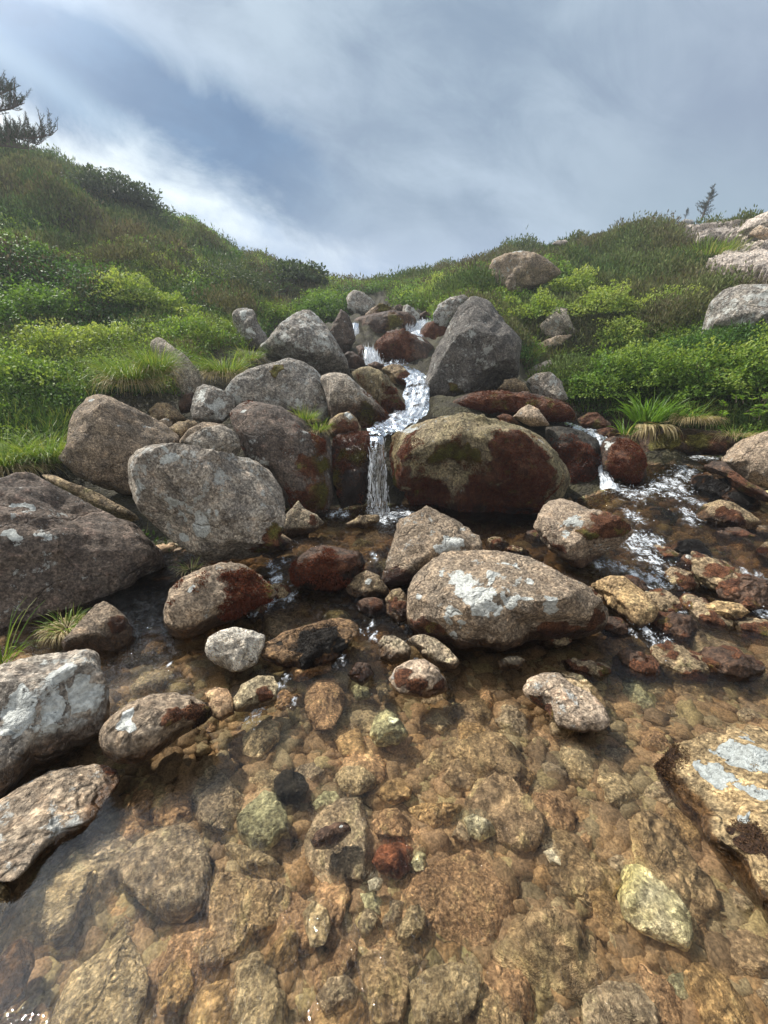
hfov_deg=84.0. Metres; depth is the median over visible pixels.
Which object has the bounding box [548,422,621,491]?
side stream water
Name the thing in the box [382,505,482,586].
boulder
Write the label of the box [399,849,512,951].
stone
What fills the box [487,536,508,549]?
wet stone
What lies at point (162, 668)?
bed stone
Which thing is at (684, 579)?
wet stone
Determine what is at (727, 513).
boulder
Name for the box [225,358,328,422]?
boulder
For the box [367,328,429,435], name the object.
stream water
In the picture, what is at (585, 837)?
stone
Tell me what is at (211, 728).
bed stone
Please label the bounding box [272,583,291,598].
wet stone
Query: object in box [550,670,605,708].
stone
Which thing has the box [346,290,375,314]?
boulder
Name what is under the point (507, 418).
stone
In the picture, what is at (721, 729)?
bed stone
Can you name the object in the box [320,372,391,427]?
boulder
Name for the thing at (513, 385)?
stone
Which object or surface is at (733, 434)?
grass tussock
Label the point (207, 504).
boulder
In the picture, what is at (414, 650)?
bed stone
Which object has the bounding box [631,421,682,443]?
dead leaf fringe
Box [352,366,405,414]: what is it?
boulder
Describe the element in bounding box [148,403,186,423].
stone
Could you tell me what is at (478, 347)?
boulder
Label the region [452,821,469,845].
stone
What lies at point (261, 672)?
bed stone
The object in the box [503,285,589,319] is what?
bilberry bush
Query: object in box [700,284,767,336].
boulder
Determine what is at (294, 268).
juniper bush
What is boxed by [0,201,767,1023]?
ground
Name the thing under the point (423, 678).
stone
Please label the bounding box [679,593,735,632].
wet stone
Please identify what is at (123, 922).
bed stone
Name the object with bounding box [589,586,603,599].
wet stone
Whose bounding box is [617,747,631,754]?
bed stone
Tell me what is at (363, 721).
bed stone
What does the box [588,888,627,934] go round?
stone
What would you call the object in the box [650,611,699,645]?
wet stone
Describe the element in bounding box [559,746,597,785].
bed stone
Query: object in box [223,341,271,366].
grass tussock
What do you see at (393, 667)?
bed stone
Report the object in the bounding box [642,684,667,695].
bed stone
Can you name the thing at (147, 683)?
stone
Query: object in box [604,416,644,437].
woodrush plant
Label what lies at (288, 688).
bed stone
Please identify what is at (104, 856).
bed stone
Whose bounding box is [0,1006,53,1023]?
bed stone
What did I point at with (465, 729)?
stone
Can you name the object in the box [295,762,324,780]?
bed stone
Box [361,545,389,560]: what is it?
bed stone
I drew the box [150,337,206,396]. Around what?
boulder
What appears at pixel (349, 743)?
stone
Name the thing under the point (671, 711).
bed stone
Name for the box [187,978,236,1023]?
bed stone
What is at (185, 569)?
grass tussock
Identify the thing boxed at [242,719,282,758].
stone
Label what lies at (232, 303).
heather bush
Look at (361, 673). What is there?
stone
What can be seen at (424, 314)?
stone
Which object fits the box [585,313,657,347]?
bilberry bush
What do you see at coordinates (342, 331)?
boulder
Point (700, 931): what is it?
bed stone
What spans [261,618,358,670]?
boulder
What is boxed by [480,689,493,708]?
stone
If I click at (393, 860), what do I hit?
stone
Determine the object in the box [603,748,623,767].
bed stone
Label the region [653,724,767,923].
boulder
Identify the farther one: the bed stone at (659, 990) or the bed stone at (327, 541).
the bed stone at (327, 541)
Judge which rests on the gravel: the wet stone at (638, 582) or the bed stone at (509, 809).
the bed stone at (509, 809)
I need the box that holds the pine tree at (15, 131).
[0,69,57,149]
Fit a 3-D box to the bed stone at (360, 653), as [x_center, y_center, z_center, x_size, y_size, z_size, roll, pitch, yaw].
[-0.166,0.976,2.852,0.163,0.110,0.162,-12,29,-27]
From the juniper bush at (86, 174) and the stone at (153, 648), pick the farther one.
the juniper bush at (86, 174)
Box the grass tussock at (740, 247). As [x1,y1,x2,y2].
[724,241,760,250]
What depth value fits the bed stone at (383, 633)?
2.97 m
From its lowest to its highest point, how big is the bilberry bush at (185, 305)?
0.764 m
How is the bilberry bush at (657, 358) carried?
on the ground at (432, 947)
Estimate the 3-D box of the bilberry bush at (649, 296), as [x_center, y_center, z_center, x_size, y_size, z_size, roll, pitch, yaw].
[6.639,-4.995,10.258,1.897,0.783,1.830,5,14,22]
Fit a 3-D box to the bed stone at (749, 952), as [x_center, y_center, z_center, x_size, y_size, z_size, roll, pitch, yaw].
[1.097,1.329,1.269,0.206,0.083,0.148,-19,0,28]
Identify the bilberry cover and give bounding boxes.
[0,203,767,541]
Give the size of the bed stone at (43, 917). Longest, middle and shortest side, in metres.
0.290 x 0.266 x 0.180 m
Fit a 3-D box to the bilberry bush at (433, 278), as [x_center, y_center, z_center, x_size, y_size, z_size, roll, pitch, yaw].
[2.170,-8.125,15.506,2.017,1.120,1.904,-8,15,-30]
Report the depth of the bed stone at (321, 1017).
1.15 m
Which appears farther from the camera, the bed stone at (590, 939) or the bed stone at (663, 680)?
the bed stone at (663, 680)
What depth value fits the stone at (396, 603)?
2.98 m
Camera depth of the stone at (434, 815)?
1.72 m
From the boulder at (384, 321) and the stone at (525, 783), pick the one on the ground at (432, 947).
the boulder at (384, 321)
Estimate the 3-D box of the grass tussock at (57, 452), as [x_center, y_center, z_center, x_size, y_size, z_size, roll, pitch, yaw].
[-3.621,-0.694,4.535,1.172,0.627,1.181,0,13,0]
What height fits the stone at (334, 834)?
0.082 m
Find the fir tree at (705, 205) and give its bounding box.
[695,183,717,220]
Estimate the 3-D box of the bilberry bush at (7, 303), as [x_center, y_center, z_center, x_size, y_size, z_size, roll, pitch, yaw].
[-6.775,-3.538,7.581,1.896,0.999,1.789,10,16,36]
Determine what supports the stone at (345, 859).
on the gravel
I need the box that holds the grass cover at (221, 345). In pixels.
[0,271,767,538]
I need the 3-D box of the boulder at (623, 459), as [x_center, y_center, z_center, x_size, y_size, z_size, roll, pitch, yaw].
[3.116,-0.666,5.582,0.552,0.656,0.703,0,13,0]
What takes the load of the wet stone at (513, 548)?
on the gravel
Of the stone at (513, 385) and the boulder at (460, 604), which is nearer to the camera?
the boulder at (460, 604)
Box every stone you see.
[0,863,96,955]
[0,882,10,925]
[0,938,34,1013]
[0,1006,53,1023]
[10,888,32,906]
[51,935,148,1023]
[62,831,132,925]
[106,916,134,940]
[115,821,143,843]
[117,769,124,777]
[118,822,211,923]
[120,788,155,825]
[129,669,173,695]
[138,1008,155,1023]
[141,641,166,655]
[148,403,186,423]
[149,791,191,826]
[154,665,174,670]
[157,925,216,993]
[158,958,193,1014]
[159,418,172,426]
[169,420,198,438]
[178,392,193,413]
[179,422,224,443]
[183,1012,188,1023]
[185,425,240,454]
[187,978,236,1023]
[189,649,203,656]
[190,384,234,423]
[190,764,244,832]
[197,723,208,736]
[198,871,290,968]
[204,722,216,732]
[205,627,265,671]
[205,687,234,720]
[224,842,282,878]
[232,951,278,1022]
[233,676,278,711]
[235,987,287,1023]
[236,790,287,850]
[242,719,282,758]
[243,712,250,719]
[249,769,280,791]
[250,605,266,621]
[251,612,295,637]
[255,669,266,676]
[258,705,269,712]
[262,534,292,558]
[264,924,298,972]
[266,667,276,673]
[267,891,314,955]
[271,603,297,614]
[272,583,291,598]
[273,689,298,709]
[274,769,308,804]
[278,686,292,691]
[282,501,323,537]
[286,601,310,622]
[287,662,331,681]
[295,544,313,554]
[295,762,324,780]
[302,899,330,947]
[304,681,344,729]
[304,797,368,883]
[311,822,350,849]
[312,791,340,812]
[313,957,343,993]
[313,1010,339,1023]
[314,880,350,926]
[316,975,357,1014]
[320,535,335,544]
[324,610,354,622]
[326,411,360,436]
[333,938,357,973]
[334,728,364,756]
[335,765,376,795]
[339,749,385,783]
[344,351,365,368]
[345,515,379,528]
[345,570,388,601]
[348,662,374,685]
[348,723,353,728]
[349,645,372,664]
[351,684,369,700]
[352,539,372,546]
[354,710,379,736]
[356,345,365,361]
[356,597,386,616]
[358,908,378,938]
[359,949,408,1023]
[360,892,383,914]
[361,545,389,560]
[363,531,389,543]
[365,303,395,314]
[367,934,386,950]
[368,361,383,369]
[368,877,382,891]
[370,710,408,746]
[371,631,390,643]
[371,808,408,836]
[372,841,413,879]
[376,683,389,702]
[376,777,411,804]
[378,635,410,664]
[382,364,416,385]
[382,900,404,933]
[382,934,423,968]
[385,588,406,623]
[387,663,399,671]
[389,659,447,698]
[395,304,402,310]
[395,826,423,852]
[397,904,424,946]
[399,645,428,664]
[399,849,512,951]
[402,304,419,319]
[408,634,459,670]
[408,802,463,828]
[408,961,481,1023]
[411,852,425,871]
[419,311,431,318]
[421,694,444,704]
[422,712,452,733]
[423,746,454,774]
[441,759,477,791]
[443,731,527,780]
[446,698,493,724]
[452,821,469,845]
[456,718,486,738]
[463,814,495,842]
[464,772,544,852]
[473,984,523,1023]
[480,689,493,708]
[483,960,535,1022]
[486,836,507,850]
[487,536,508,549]
[489,905,604,1006]
[494,704,527,736]
[497,414,520,424]
[497,656,524,669]
[498,378,529,391]
[505,273,515,290]
[506,545,527,555]
[513,404,548,425]
[516,765,535,793]
[523,672,609,732]
[525,530,540,546]
[528,360,551,374]
[532,736,549,747]
[532,785,548,793]
[533,792,574,831]
[537,334,571,349]
[538,822,556,846]
[540,637,571,648]
[540,829,621,912]
[541,760,567,776]
[541,1002,570,1023]
[543,847,560,865]
[549,719,581,739]
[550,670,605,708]
[553,240,567,245]
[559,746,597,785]
[561,657,610,680]
[570,796,593,806]
[577,412,611,431]
[580,831,591,851]
[582,980,659,1023]
[585,929,596,951]
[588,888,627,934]
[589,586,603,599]
[593,554,617,569]
[596,427,619,436]
[596,637,630,657]
[597,763,638,808]
[600,616,632,638]
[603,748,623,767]
[607,682,623,693]
[607,854,624,873]
[611,647,661,684]
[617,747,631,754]
[617,864,693,951]
[622,683,655,708]
[623,574,648,590]
[626,530,667,545]
[629,811,721,923]
[635,963,682,1023]
[638,730,670,751]
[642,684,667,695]
[643,781,672,805]
[645,588,682,611]
[649,508,677,525]
[649,544,678,561]
[649,640,709,683]
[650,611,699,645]
[659,671,667,683]
[661,566,699,591]
[663,807,704,851]
[667,709,677,715]
[667,972,689,1000]
[671,539,710,556]
[672,677,710,700]
[673,532,717,545]
[676,554,691,569]
[679,219,693,226]
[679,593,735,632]
[683,962,755,1023]
[687,629,743,653]
[690,550,742,590]
[691,914,707,951]
[699,645,765,681]
[705,600,749,619]
[715,527,758,550]
[715,572,767,613]
[716,725,725,734]
[718,544,746,552]
[726,928,767,978]
[727,617,767,647]
[728,888,754,913]
[737,707,762,723]
[753,525,767,539]
[755,542,767,565]
[756,978,767,1008]
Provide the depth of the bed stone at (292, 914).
1.36 m
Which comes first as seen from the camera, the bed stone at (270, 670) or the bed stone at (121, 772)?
the bed stone at (121, 772)
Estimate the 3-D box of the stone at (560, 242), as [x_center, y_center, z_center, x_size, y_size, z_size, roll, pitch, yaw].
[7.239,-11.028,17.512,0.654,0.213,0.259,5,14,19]
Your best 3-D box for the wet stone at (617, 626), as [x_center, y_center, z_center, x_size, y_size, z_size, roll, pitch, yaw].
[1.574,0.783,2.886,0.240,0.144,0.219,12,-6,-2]
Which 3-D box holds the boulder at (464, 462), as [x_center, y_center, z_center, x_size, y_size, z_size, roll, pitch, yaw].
[1.115,-0.563,5.819,2.651,1.572,1.763,5,14,19]
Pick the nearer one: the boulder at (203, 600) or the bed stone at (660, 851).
the bed stone at (660, 851)
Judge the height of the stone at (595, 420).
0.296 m
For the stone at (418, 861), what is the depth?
1.52 m
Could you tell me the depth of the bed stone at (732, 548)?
3.95 m
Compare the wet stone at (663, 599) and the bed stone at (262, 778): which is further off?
the wet stone at (663, 599)
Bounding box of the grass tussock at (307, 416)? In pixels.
[286,403,321,424]
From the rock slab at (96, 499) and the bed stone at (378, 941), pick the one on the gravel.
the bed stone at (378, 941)
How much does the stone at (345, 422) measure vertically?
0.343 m
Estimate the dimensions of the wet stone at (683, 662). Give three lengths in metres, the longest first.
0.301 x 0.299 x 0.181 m
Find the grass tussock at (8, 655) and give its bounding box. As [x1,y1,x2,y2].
[0,599,45,663]
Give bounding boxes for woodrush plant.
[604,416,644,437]
[605,388,697,421]
[648,397,709,422]
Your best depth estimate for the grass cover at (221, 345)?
6.70 m
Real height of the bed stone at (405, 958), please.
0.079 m
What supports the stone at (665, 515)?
on the ground at (432, 947)
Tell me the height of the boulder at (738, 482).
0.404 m
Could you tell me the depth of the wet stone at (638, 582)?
3.36 m
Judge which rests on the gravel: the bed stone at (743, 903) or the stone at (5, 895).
the bed stone at (743, 903)
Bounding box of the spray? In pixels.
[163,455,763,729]
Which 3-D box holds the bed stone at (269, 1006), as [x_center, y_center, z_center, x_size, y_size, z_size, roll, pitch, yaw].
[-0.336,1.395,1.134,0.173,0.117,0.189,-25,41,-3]
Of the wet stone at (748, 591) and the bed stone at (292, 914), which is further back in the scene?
the wet stone at (748, 591)
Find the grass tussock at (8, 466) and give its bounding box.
[0,419,67,476]
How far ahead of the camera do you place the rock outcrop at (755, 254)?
11.21 m
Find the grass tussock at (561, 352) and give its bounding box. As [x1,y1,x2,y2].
[548,348,578,358]
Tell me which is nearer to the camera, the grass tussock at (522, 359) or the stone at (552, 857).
the stone at (552, 857)
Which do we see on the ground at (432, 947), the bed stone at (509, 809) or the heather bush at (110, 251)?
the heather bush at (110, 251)
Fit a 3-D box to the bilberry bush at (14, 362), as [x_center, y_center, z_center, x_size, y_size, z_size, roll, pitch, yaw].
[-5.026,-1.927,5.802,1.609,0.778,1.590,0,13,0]
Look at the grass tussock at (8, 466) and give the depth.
4.31 m
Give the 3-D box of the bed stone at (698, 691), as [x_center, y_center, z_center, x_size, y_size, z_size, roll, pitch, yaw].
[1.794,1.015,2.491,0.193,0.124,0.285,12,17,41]
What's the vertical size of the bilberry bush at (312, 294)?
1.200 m
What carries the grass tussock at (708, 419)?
on the earth bank
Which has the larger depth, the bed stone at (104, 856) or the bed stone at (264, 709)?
the bed stone at (264, 709)
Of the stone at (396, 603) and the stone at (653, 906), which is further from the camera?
the stone at (396, 603)
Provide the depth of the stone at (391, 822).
1.67 m
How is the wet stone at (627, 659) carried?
on the gravel
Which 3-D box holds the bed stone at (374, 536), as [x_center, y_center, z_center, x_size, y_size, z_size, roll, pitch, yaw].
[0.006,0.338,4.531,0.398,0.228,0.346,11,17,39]
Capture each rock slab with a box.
[0,764,119,881]
[42,474,138,521]
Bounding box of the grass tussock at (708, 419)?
[664,398,735,428]
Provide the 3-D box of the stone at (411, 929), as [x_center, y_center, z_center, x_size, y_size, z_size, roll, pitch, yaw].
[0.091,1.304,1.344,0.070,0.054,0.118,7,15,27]
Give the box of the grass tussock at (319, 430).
[307,416,335,438]
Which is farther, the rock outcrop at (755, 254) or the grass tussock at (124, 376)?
the rock outcrop at (755, 254)
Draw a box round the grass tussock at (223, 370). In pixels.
[181,345,261,385]
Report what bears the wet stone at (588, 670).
on the gravel
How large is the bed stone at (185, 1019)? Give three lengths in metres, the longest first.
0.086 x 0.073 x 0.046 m
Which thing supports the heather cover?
on the ground at (432, 947)
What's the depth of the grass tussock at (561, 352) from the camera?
9.92 m
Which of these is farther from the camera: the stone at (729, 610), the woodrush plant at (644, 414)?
the woodrush plant at (644, 414)
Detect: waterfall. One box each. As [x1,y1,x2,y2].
[352,323,358,335]
[359,344,385,364]
[366,436,389,514]
[406,317,432,331]
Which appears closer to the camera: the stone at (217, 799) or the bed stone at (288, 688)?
the stone at (217, 799)
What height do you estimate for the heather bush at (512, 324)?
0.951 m
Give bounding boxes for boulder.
[0,472,165,638]
[0,649,109,798]
[58,394,179,494]
[61,601,132,663]
[99,692,211,763]
[128,443,285,560]
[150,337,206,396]
[163,560,276,638]
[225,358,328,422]
[230,400,334,517]
[232,308,267,348]
[260,310,349,375]
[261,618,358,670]
[287,545,364,593]
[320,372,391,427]
[330,309,355,352]
[331,430,373,508]
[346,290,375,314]
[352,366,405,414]
[354,310,415,333]
[374,328,433,361]
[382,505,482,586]
[389,412,570,514]
[406,550,608,657]
[419,296,521,397]
[420,321,446,339]
[433,294,467,326]
[453,389,576,422]
[489,251,560,294]
[526,372,567,400]
[533,499,632,568]
[540,307,575,337]
[545,426,601,484]
[591,576,658,627]
[601,436,647,486]
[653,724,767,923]
[690,472,762,509]
[693,500,761,530]
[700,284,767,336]
[704,461,767,502]
[721,431,767,488]
[737,211,767,235]
[749,225,767,239]
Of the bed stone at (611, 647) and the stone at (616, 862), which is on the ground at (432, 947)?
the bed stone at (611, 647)
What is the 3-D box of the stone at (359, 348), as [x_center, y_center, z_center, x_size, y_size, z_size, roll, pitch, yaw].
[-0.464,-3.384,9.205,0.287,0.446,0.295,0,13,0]
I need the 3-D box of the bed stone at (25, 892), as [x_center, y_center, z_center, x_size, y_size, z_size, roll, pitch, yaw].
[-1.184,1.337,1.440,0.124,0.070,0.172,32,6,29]
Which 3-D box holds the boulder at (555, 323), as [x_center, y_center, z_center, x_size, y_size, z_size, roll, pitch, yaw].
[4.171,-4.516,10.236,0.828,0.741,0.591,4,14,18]
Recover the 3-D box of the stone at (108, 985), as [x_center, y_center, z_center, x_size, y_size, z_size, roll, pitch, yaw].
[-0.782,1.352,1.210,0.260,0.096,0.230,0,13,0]
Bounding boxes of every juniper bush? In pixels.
[51,163,177,221]
[177,250,303,295]
[216,270,271,301]
[262,256,336,287]
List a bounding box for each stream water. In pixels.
[2,455,767,717]
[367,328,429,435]
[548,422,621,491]
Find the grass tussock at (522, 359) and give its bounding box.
[520,344,548,361]
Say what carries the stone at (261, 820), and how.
on the gravel
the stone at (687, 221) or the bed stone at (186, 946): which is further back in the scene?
the stone at (687, 221)
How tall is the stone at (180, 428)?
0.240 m
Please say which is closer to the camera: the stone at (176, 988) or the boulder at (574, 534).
the stone at (176, 988)
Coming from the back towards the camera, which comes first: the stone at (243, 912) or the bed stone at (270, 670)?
the bed stone at (270, 670)
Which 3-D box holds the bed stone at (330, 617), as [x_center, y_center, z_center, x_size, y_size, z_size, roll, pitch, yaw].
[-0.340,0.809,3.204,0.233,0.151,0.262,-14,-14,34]
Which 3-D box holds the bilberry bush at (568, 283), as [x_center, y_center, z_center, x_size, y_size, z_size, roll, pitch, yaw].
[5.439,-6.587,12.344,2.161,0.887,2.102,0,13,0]
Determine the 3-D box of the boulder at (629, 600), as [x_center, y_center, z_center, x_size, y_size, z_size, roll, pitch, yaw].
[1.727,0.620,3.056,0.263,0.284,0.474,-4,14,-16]
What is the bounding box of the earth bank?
[634,428,735,455]
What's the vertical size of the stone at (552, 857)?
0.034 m
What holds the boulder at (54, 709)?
on the gravel
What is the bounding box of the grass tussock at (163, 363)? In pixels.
[112,334,195,390]
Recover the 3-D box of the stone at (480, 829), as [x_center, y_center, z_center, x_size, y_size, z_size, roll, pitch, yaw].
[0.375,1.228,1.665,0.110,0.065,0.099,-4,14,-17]
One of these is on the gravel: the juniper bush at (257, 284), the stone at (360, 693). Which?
the stone at (360, 693)
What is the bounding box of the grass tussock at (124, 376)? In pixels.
[65,342,188,396]
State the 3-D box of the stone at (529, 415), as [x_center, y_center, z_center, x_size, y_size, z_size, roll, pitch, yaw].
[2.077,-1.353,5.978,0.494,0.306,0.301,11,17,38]
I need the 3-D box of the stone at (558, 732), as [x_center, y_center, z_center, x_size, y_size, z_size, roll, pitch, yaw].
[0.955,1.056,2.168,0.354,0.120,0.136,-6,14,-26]
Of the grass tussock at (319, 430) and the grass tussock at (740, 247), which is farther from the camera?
the grass tussock at (740, 247)
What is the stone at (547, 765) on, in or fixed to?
on the gravel
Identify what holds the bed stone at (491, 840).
on the gravel
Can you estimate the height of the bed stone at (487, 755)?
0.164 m
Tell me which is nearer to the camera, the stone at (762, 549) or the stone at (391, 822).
the stone at (391, 822)
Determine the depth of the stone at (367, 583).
3.24 m
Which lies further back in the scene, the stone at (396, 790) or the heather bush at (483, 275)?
the heather bush at (483, 275)
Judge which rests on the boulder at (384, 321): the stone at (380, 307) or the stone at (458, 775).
the stone at (380, 307)
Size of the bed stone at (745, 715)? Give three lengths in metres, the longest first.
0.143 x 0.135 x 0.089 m
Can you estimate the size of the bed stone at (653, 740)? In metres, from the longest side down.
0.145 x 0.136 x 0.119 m
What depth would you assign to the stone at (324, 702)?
2.25 m
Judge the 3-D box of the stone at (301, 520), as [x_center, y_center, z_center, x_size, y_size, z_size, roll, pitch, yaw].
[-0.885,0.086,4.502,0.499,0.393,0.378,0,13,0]
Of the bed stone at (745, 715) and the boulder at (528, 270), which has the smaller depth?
the bed stone at (745, 715)
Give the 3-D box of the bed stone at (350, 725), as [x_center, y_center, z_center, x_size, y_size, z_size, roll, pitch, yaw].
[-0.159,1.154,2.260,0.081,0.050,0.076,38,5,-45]
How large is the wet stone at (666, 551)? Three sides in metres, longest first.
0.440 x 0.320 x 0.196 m
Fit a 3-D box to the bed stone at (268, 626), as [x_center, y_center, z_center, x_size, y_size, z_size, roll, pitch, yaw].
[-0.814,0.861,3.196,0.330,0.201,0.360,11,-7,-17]
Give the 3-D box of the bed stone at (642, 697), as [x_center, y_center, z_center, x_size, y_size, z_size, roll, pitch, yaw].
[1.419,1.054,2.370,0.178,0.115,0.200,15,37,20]
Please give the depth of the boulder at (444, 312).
9.98 m
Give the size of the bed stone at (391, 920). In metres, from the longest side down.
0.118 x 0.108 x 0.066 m
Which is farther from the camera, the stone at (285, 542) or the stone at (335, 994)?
the stone at (285, 542)
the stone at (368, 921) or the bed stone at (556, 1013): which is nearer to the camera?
the bed stone at (556, 1013)
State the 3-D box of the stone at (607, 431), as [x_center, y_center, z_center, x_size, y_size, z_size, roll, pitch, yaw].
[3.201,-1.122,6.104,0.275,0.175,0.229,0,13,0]
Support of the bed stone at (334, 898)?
on the gravel
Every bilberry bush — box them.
[0,291,71,333]
[0,317,95,359]
[0,341,67,396]
[1,279,98,322]
[61,319,142,347]
[81,265,181,310]
[134,290,201,319]
[146,310,219,344]
[289,286,350,319]
[420,271,443,287]
[499,293,530,315]
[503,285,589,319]
[535,263,605,293]
[557,342,653,398]
[572,278,646,317]
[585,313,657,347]
[589,338,705,387]
[624,283,707,316]
[642,335,765,398]
[687,319,767,389]
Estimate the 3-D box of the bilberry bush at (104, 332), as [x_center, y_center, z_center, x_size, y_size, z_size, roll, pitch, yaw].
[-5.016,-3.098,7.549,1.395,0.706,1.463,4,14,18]
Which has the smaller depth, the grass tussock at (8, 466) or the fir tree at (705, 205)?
the grass tussock at (8, 466)
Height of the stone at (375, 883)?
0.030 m
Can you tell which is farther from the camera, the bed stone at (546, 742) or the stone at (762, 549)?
the stone at (762, 549)
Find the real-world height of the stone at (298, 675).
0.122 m
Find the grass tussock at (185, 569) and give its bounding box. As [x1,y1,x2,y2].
[171,558,203,575]
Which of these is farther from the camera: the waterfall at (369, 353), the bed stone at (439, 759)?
the waterfall at (369, 353)
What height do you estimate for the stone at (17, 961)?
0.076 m
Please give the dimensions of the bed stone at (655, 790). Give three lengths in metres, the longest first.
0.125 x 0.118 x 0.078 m
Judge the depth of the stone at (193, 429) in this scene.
4.97 m
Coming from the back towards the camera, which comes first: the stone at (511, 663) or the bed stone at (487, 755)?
the stone at (511, 663)
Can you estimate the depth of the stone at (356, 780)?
1.83 m
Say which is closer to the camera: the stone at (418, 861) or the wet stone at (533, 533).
the stone at (418, 861)
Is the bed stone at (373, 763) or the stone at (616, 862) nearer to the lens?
the stone at (616, 862)
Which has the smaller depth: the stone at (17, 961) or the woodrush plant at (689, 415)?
the stone at (17, 961)
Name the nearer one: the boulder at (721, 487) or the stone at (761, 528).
the stone at (761, 528)
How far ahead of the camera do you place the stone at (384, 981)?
1.21 m
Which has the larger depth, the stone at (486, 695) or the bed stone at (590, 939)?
the stone at (486, 695)
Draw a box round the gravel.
[0,486,767,1023]
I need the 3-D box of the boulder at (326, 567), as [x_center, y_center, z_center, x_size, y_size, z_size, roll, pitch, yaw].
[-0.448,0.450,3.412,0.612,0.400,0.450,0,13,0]
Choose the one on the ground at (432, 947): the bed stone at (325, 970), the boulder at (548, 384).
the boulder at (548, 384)
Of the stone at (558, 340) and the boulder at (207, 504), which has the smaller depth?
the boulder at (207, 504)
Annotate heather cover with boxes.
[0,136,767,555]
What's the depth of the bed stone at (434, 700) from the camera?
2.45 m
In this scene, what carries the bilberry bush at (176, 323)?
on the ground at (432, 947)
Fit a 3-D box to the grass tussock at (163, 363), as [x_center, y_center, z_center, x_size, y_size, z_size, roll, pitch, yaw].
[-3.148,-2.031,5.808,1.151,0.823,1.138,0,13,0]
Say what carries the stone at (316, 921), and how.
on the gravel
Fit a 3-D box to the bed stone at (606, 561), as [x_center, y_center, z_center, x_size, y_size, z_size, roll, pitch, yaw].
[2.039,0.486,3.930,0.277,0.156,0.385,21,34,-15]
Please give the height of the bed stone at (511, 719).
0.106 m
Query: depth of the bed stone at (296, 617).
3.24 m
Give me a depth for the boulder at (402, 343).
9.00 m
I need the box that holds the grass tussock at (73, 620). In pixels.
[33,602,89,648]
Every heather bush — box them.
[67,225,191,278]
[189,281,263,316]
[430,263,520,296]
[499,309,536,351]
[530,351,606,399]
[616,284,719,344]
[657,271,744,294]
[716,204,762,227]
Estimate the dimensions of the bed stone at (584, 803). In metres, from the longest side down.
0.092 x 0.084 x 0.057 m
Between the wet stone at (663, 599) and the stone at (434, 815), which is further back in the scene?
the wet stone at (663, 599)
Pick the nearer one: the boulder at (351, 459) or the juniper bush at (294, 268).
the boulder at (351, 459)
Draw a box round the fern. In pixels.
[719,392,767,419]
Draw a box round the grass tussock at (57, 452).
[0,417,67,475]
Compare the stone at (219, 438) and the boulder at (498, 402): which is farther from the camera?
the boulder at (498, 402)
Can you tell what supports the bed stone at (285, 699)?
on the gravel
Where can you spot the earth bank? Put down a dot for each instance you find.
(690, 442)
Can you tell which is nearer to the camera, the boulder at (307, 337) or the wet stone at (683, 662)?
the wet stone at (683, 662)
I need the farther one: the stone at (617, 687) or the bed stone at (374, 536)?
the bed stone at (374, 536)
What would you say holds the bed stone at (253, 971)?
on the gravel
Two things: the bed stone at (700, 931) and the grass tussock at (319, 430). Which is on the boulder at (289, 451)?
the grass tussock at (319, 430)
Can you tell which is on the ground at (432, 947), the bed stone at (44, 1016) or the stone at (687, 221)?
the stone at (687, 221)
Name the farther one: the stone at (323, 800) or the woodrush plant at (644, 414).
the woodrush plant at (644, 414)
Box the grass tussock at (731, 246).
[673,230,753,258]
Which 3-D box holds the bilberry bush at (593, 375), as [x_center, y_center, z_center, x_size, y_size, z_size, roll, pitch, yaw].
[3.636,-2.344,7.140,1.653,0.943,1.705,-7,15,-26]
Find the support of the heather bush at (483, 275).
on the ground at (432, 947)
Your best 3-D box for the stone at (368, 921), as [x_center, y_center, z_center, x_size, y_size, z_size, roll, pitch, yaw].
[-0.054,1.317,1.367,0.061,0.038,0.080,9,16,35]
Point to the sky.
(367, 137)
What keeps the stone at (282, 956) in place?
on the gravel
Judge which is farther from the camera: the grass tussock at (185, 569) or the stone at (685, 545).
the stone at (685, 545)
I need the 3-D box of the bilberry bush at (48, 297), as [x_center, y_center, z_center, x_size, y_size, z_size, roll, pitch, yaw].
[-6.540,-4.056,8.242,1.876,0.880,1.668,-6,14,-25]
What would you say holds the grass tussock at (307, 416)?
on the boulder at (289, 451)
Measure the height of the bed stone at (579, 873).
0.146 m
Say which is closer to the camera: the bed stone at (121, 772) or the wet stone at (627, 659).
the bed stone at (121, 772)
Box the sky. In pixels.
[0,0,767,279]
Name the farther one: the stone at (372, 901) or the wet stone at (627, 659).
the wet stone at (627, 659)
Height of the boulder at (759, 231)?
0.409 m
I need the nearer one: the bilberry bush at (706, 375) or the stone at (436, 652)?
the stone at (436, 652)
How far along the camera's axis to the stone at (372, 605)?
3.04 m
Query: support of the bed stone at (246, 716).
on the gravel
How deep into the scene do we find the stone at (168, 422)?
5.31 m
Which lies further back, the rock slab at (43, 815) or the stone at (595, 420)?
the stone at (595, 420)
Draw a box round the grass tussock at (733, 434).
[701,419,767,442]
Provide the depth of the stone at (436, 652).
2.50 m
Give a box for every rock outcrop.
[685,218,750,241]
[694,224,761,248]
[706,239,767,283]
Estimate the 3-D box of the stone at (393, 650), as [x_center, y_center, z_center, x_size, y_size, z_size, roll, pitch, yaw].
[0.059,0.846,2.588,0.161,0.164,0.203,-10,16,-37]
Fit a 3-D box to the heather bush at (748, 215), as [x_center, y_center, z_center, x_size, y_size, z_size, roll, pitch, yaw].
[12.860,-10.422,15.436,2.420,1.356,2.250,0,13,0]
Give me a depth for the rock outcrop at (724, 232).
13.86 m
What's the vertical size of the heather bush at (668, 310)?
1.385 m

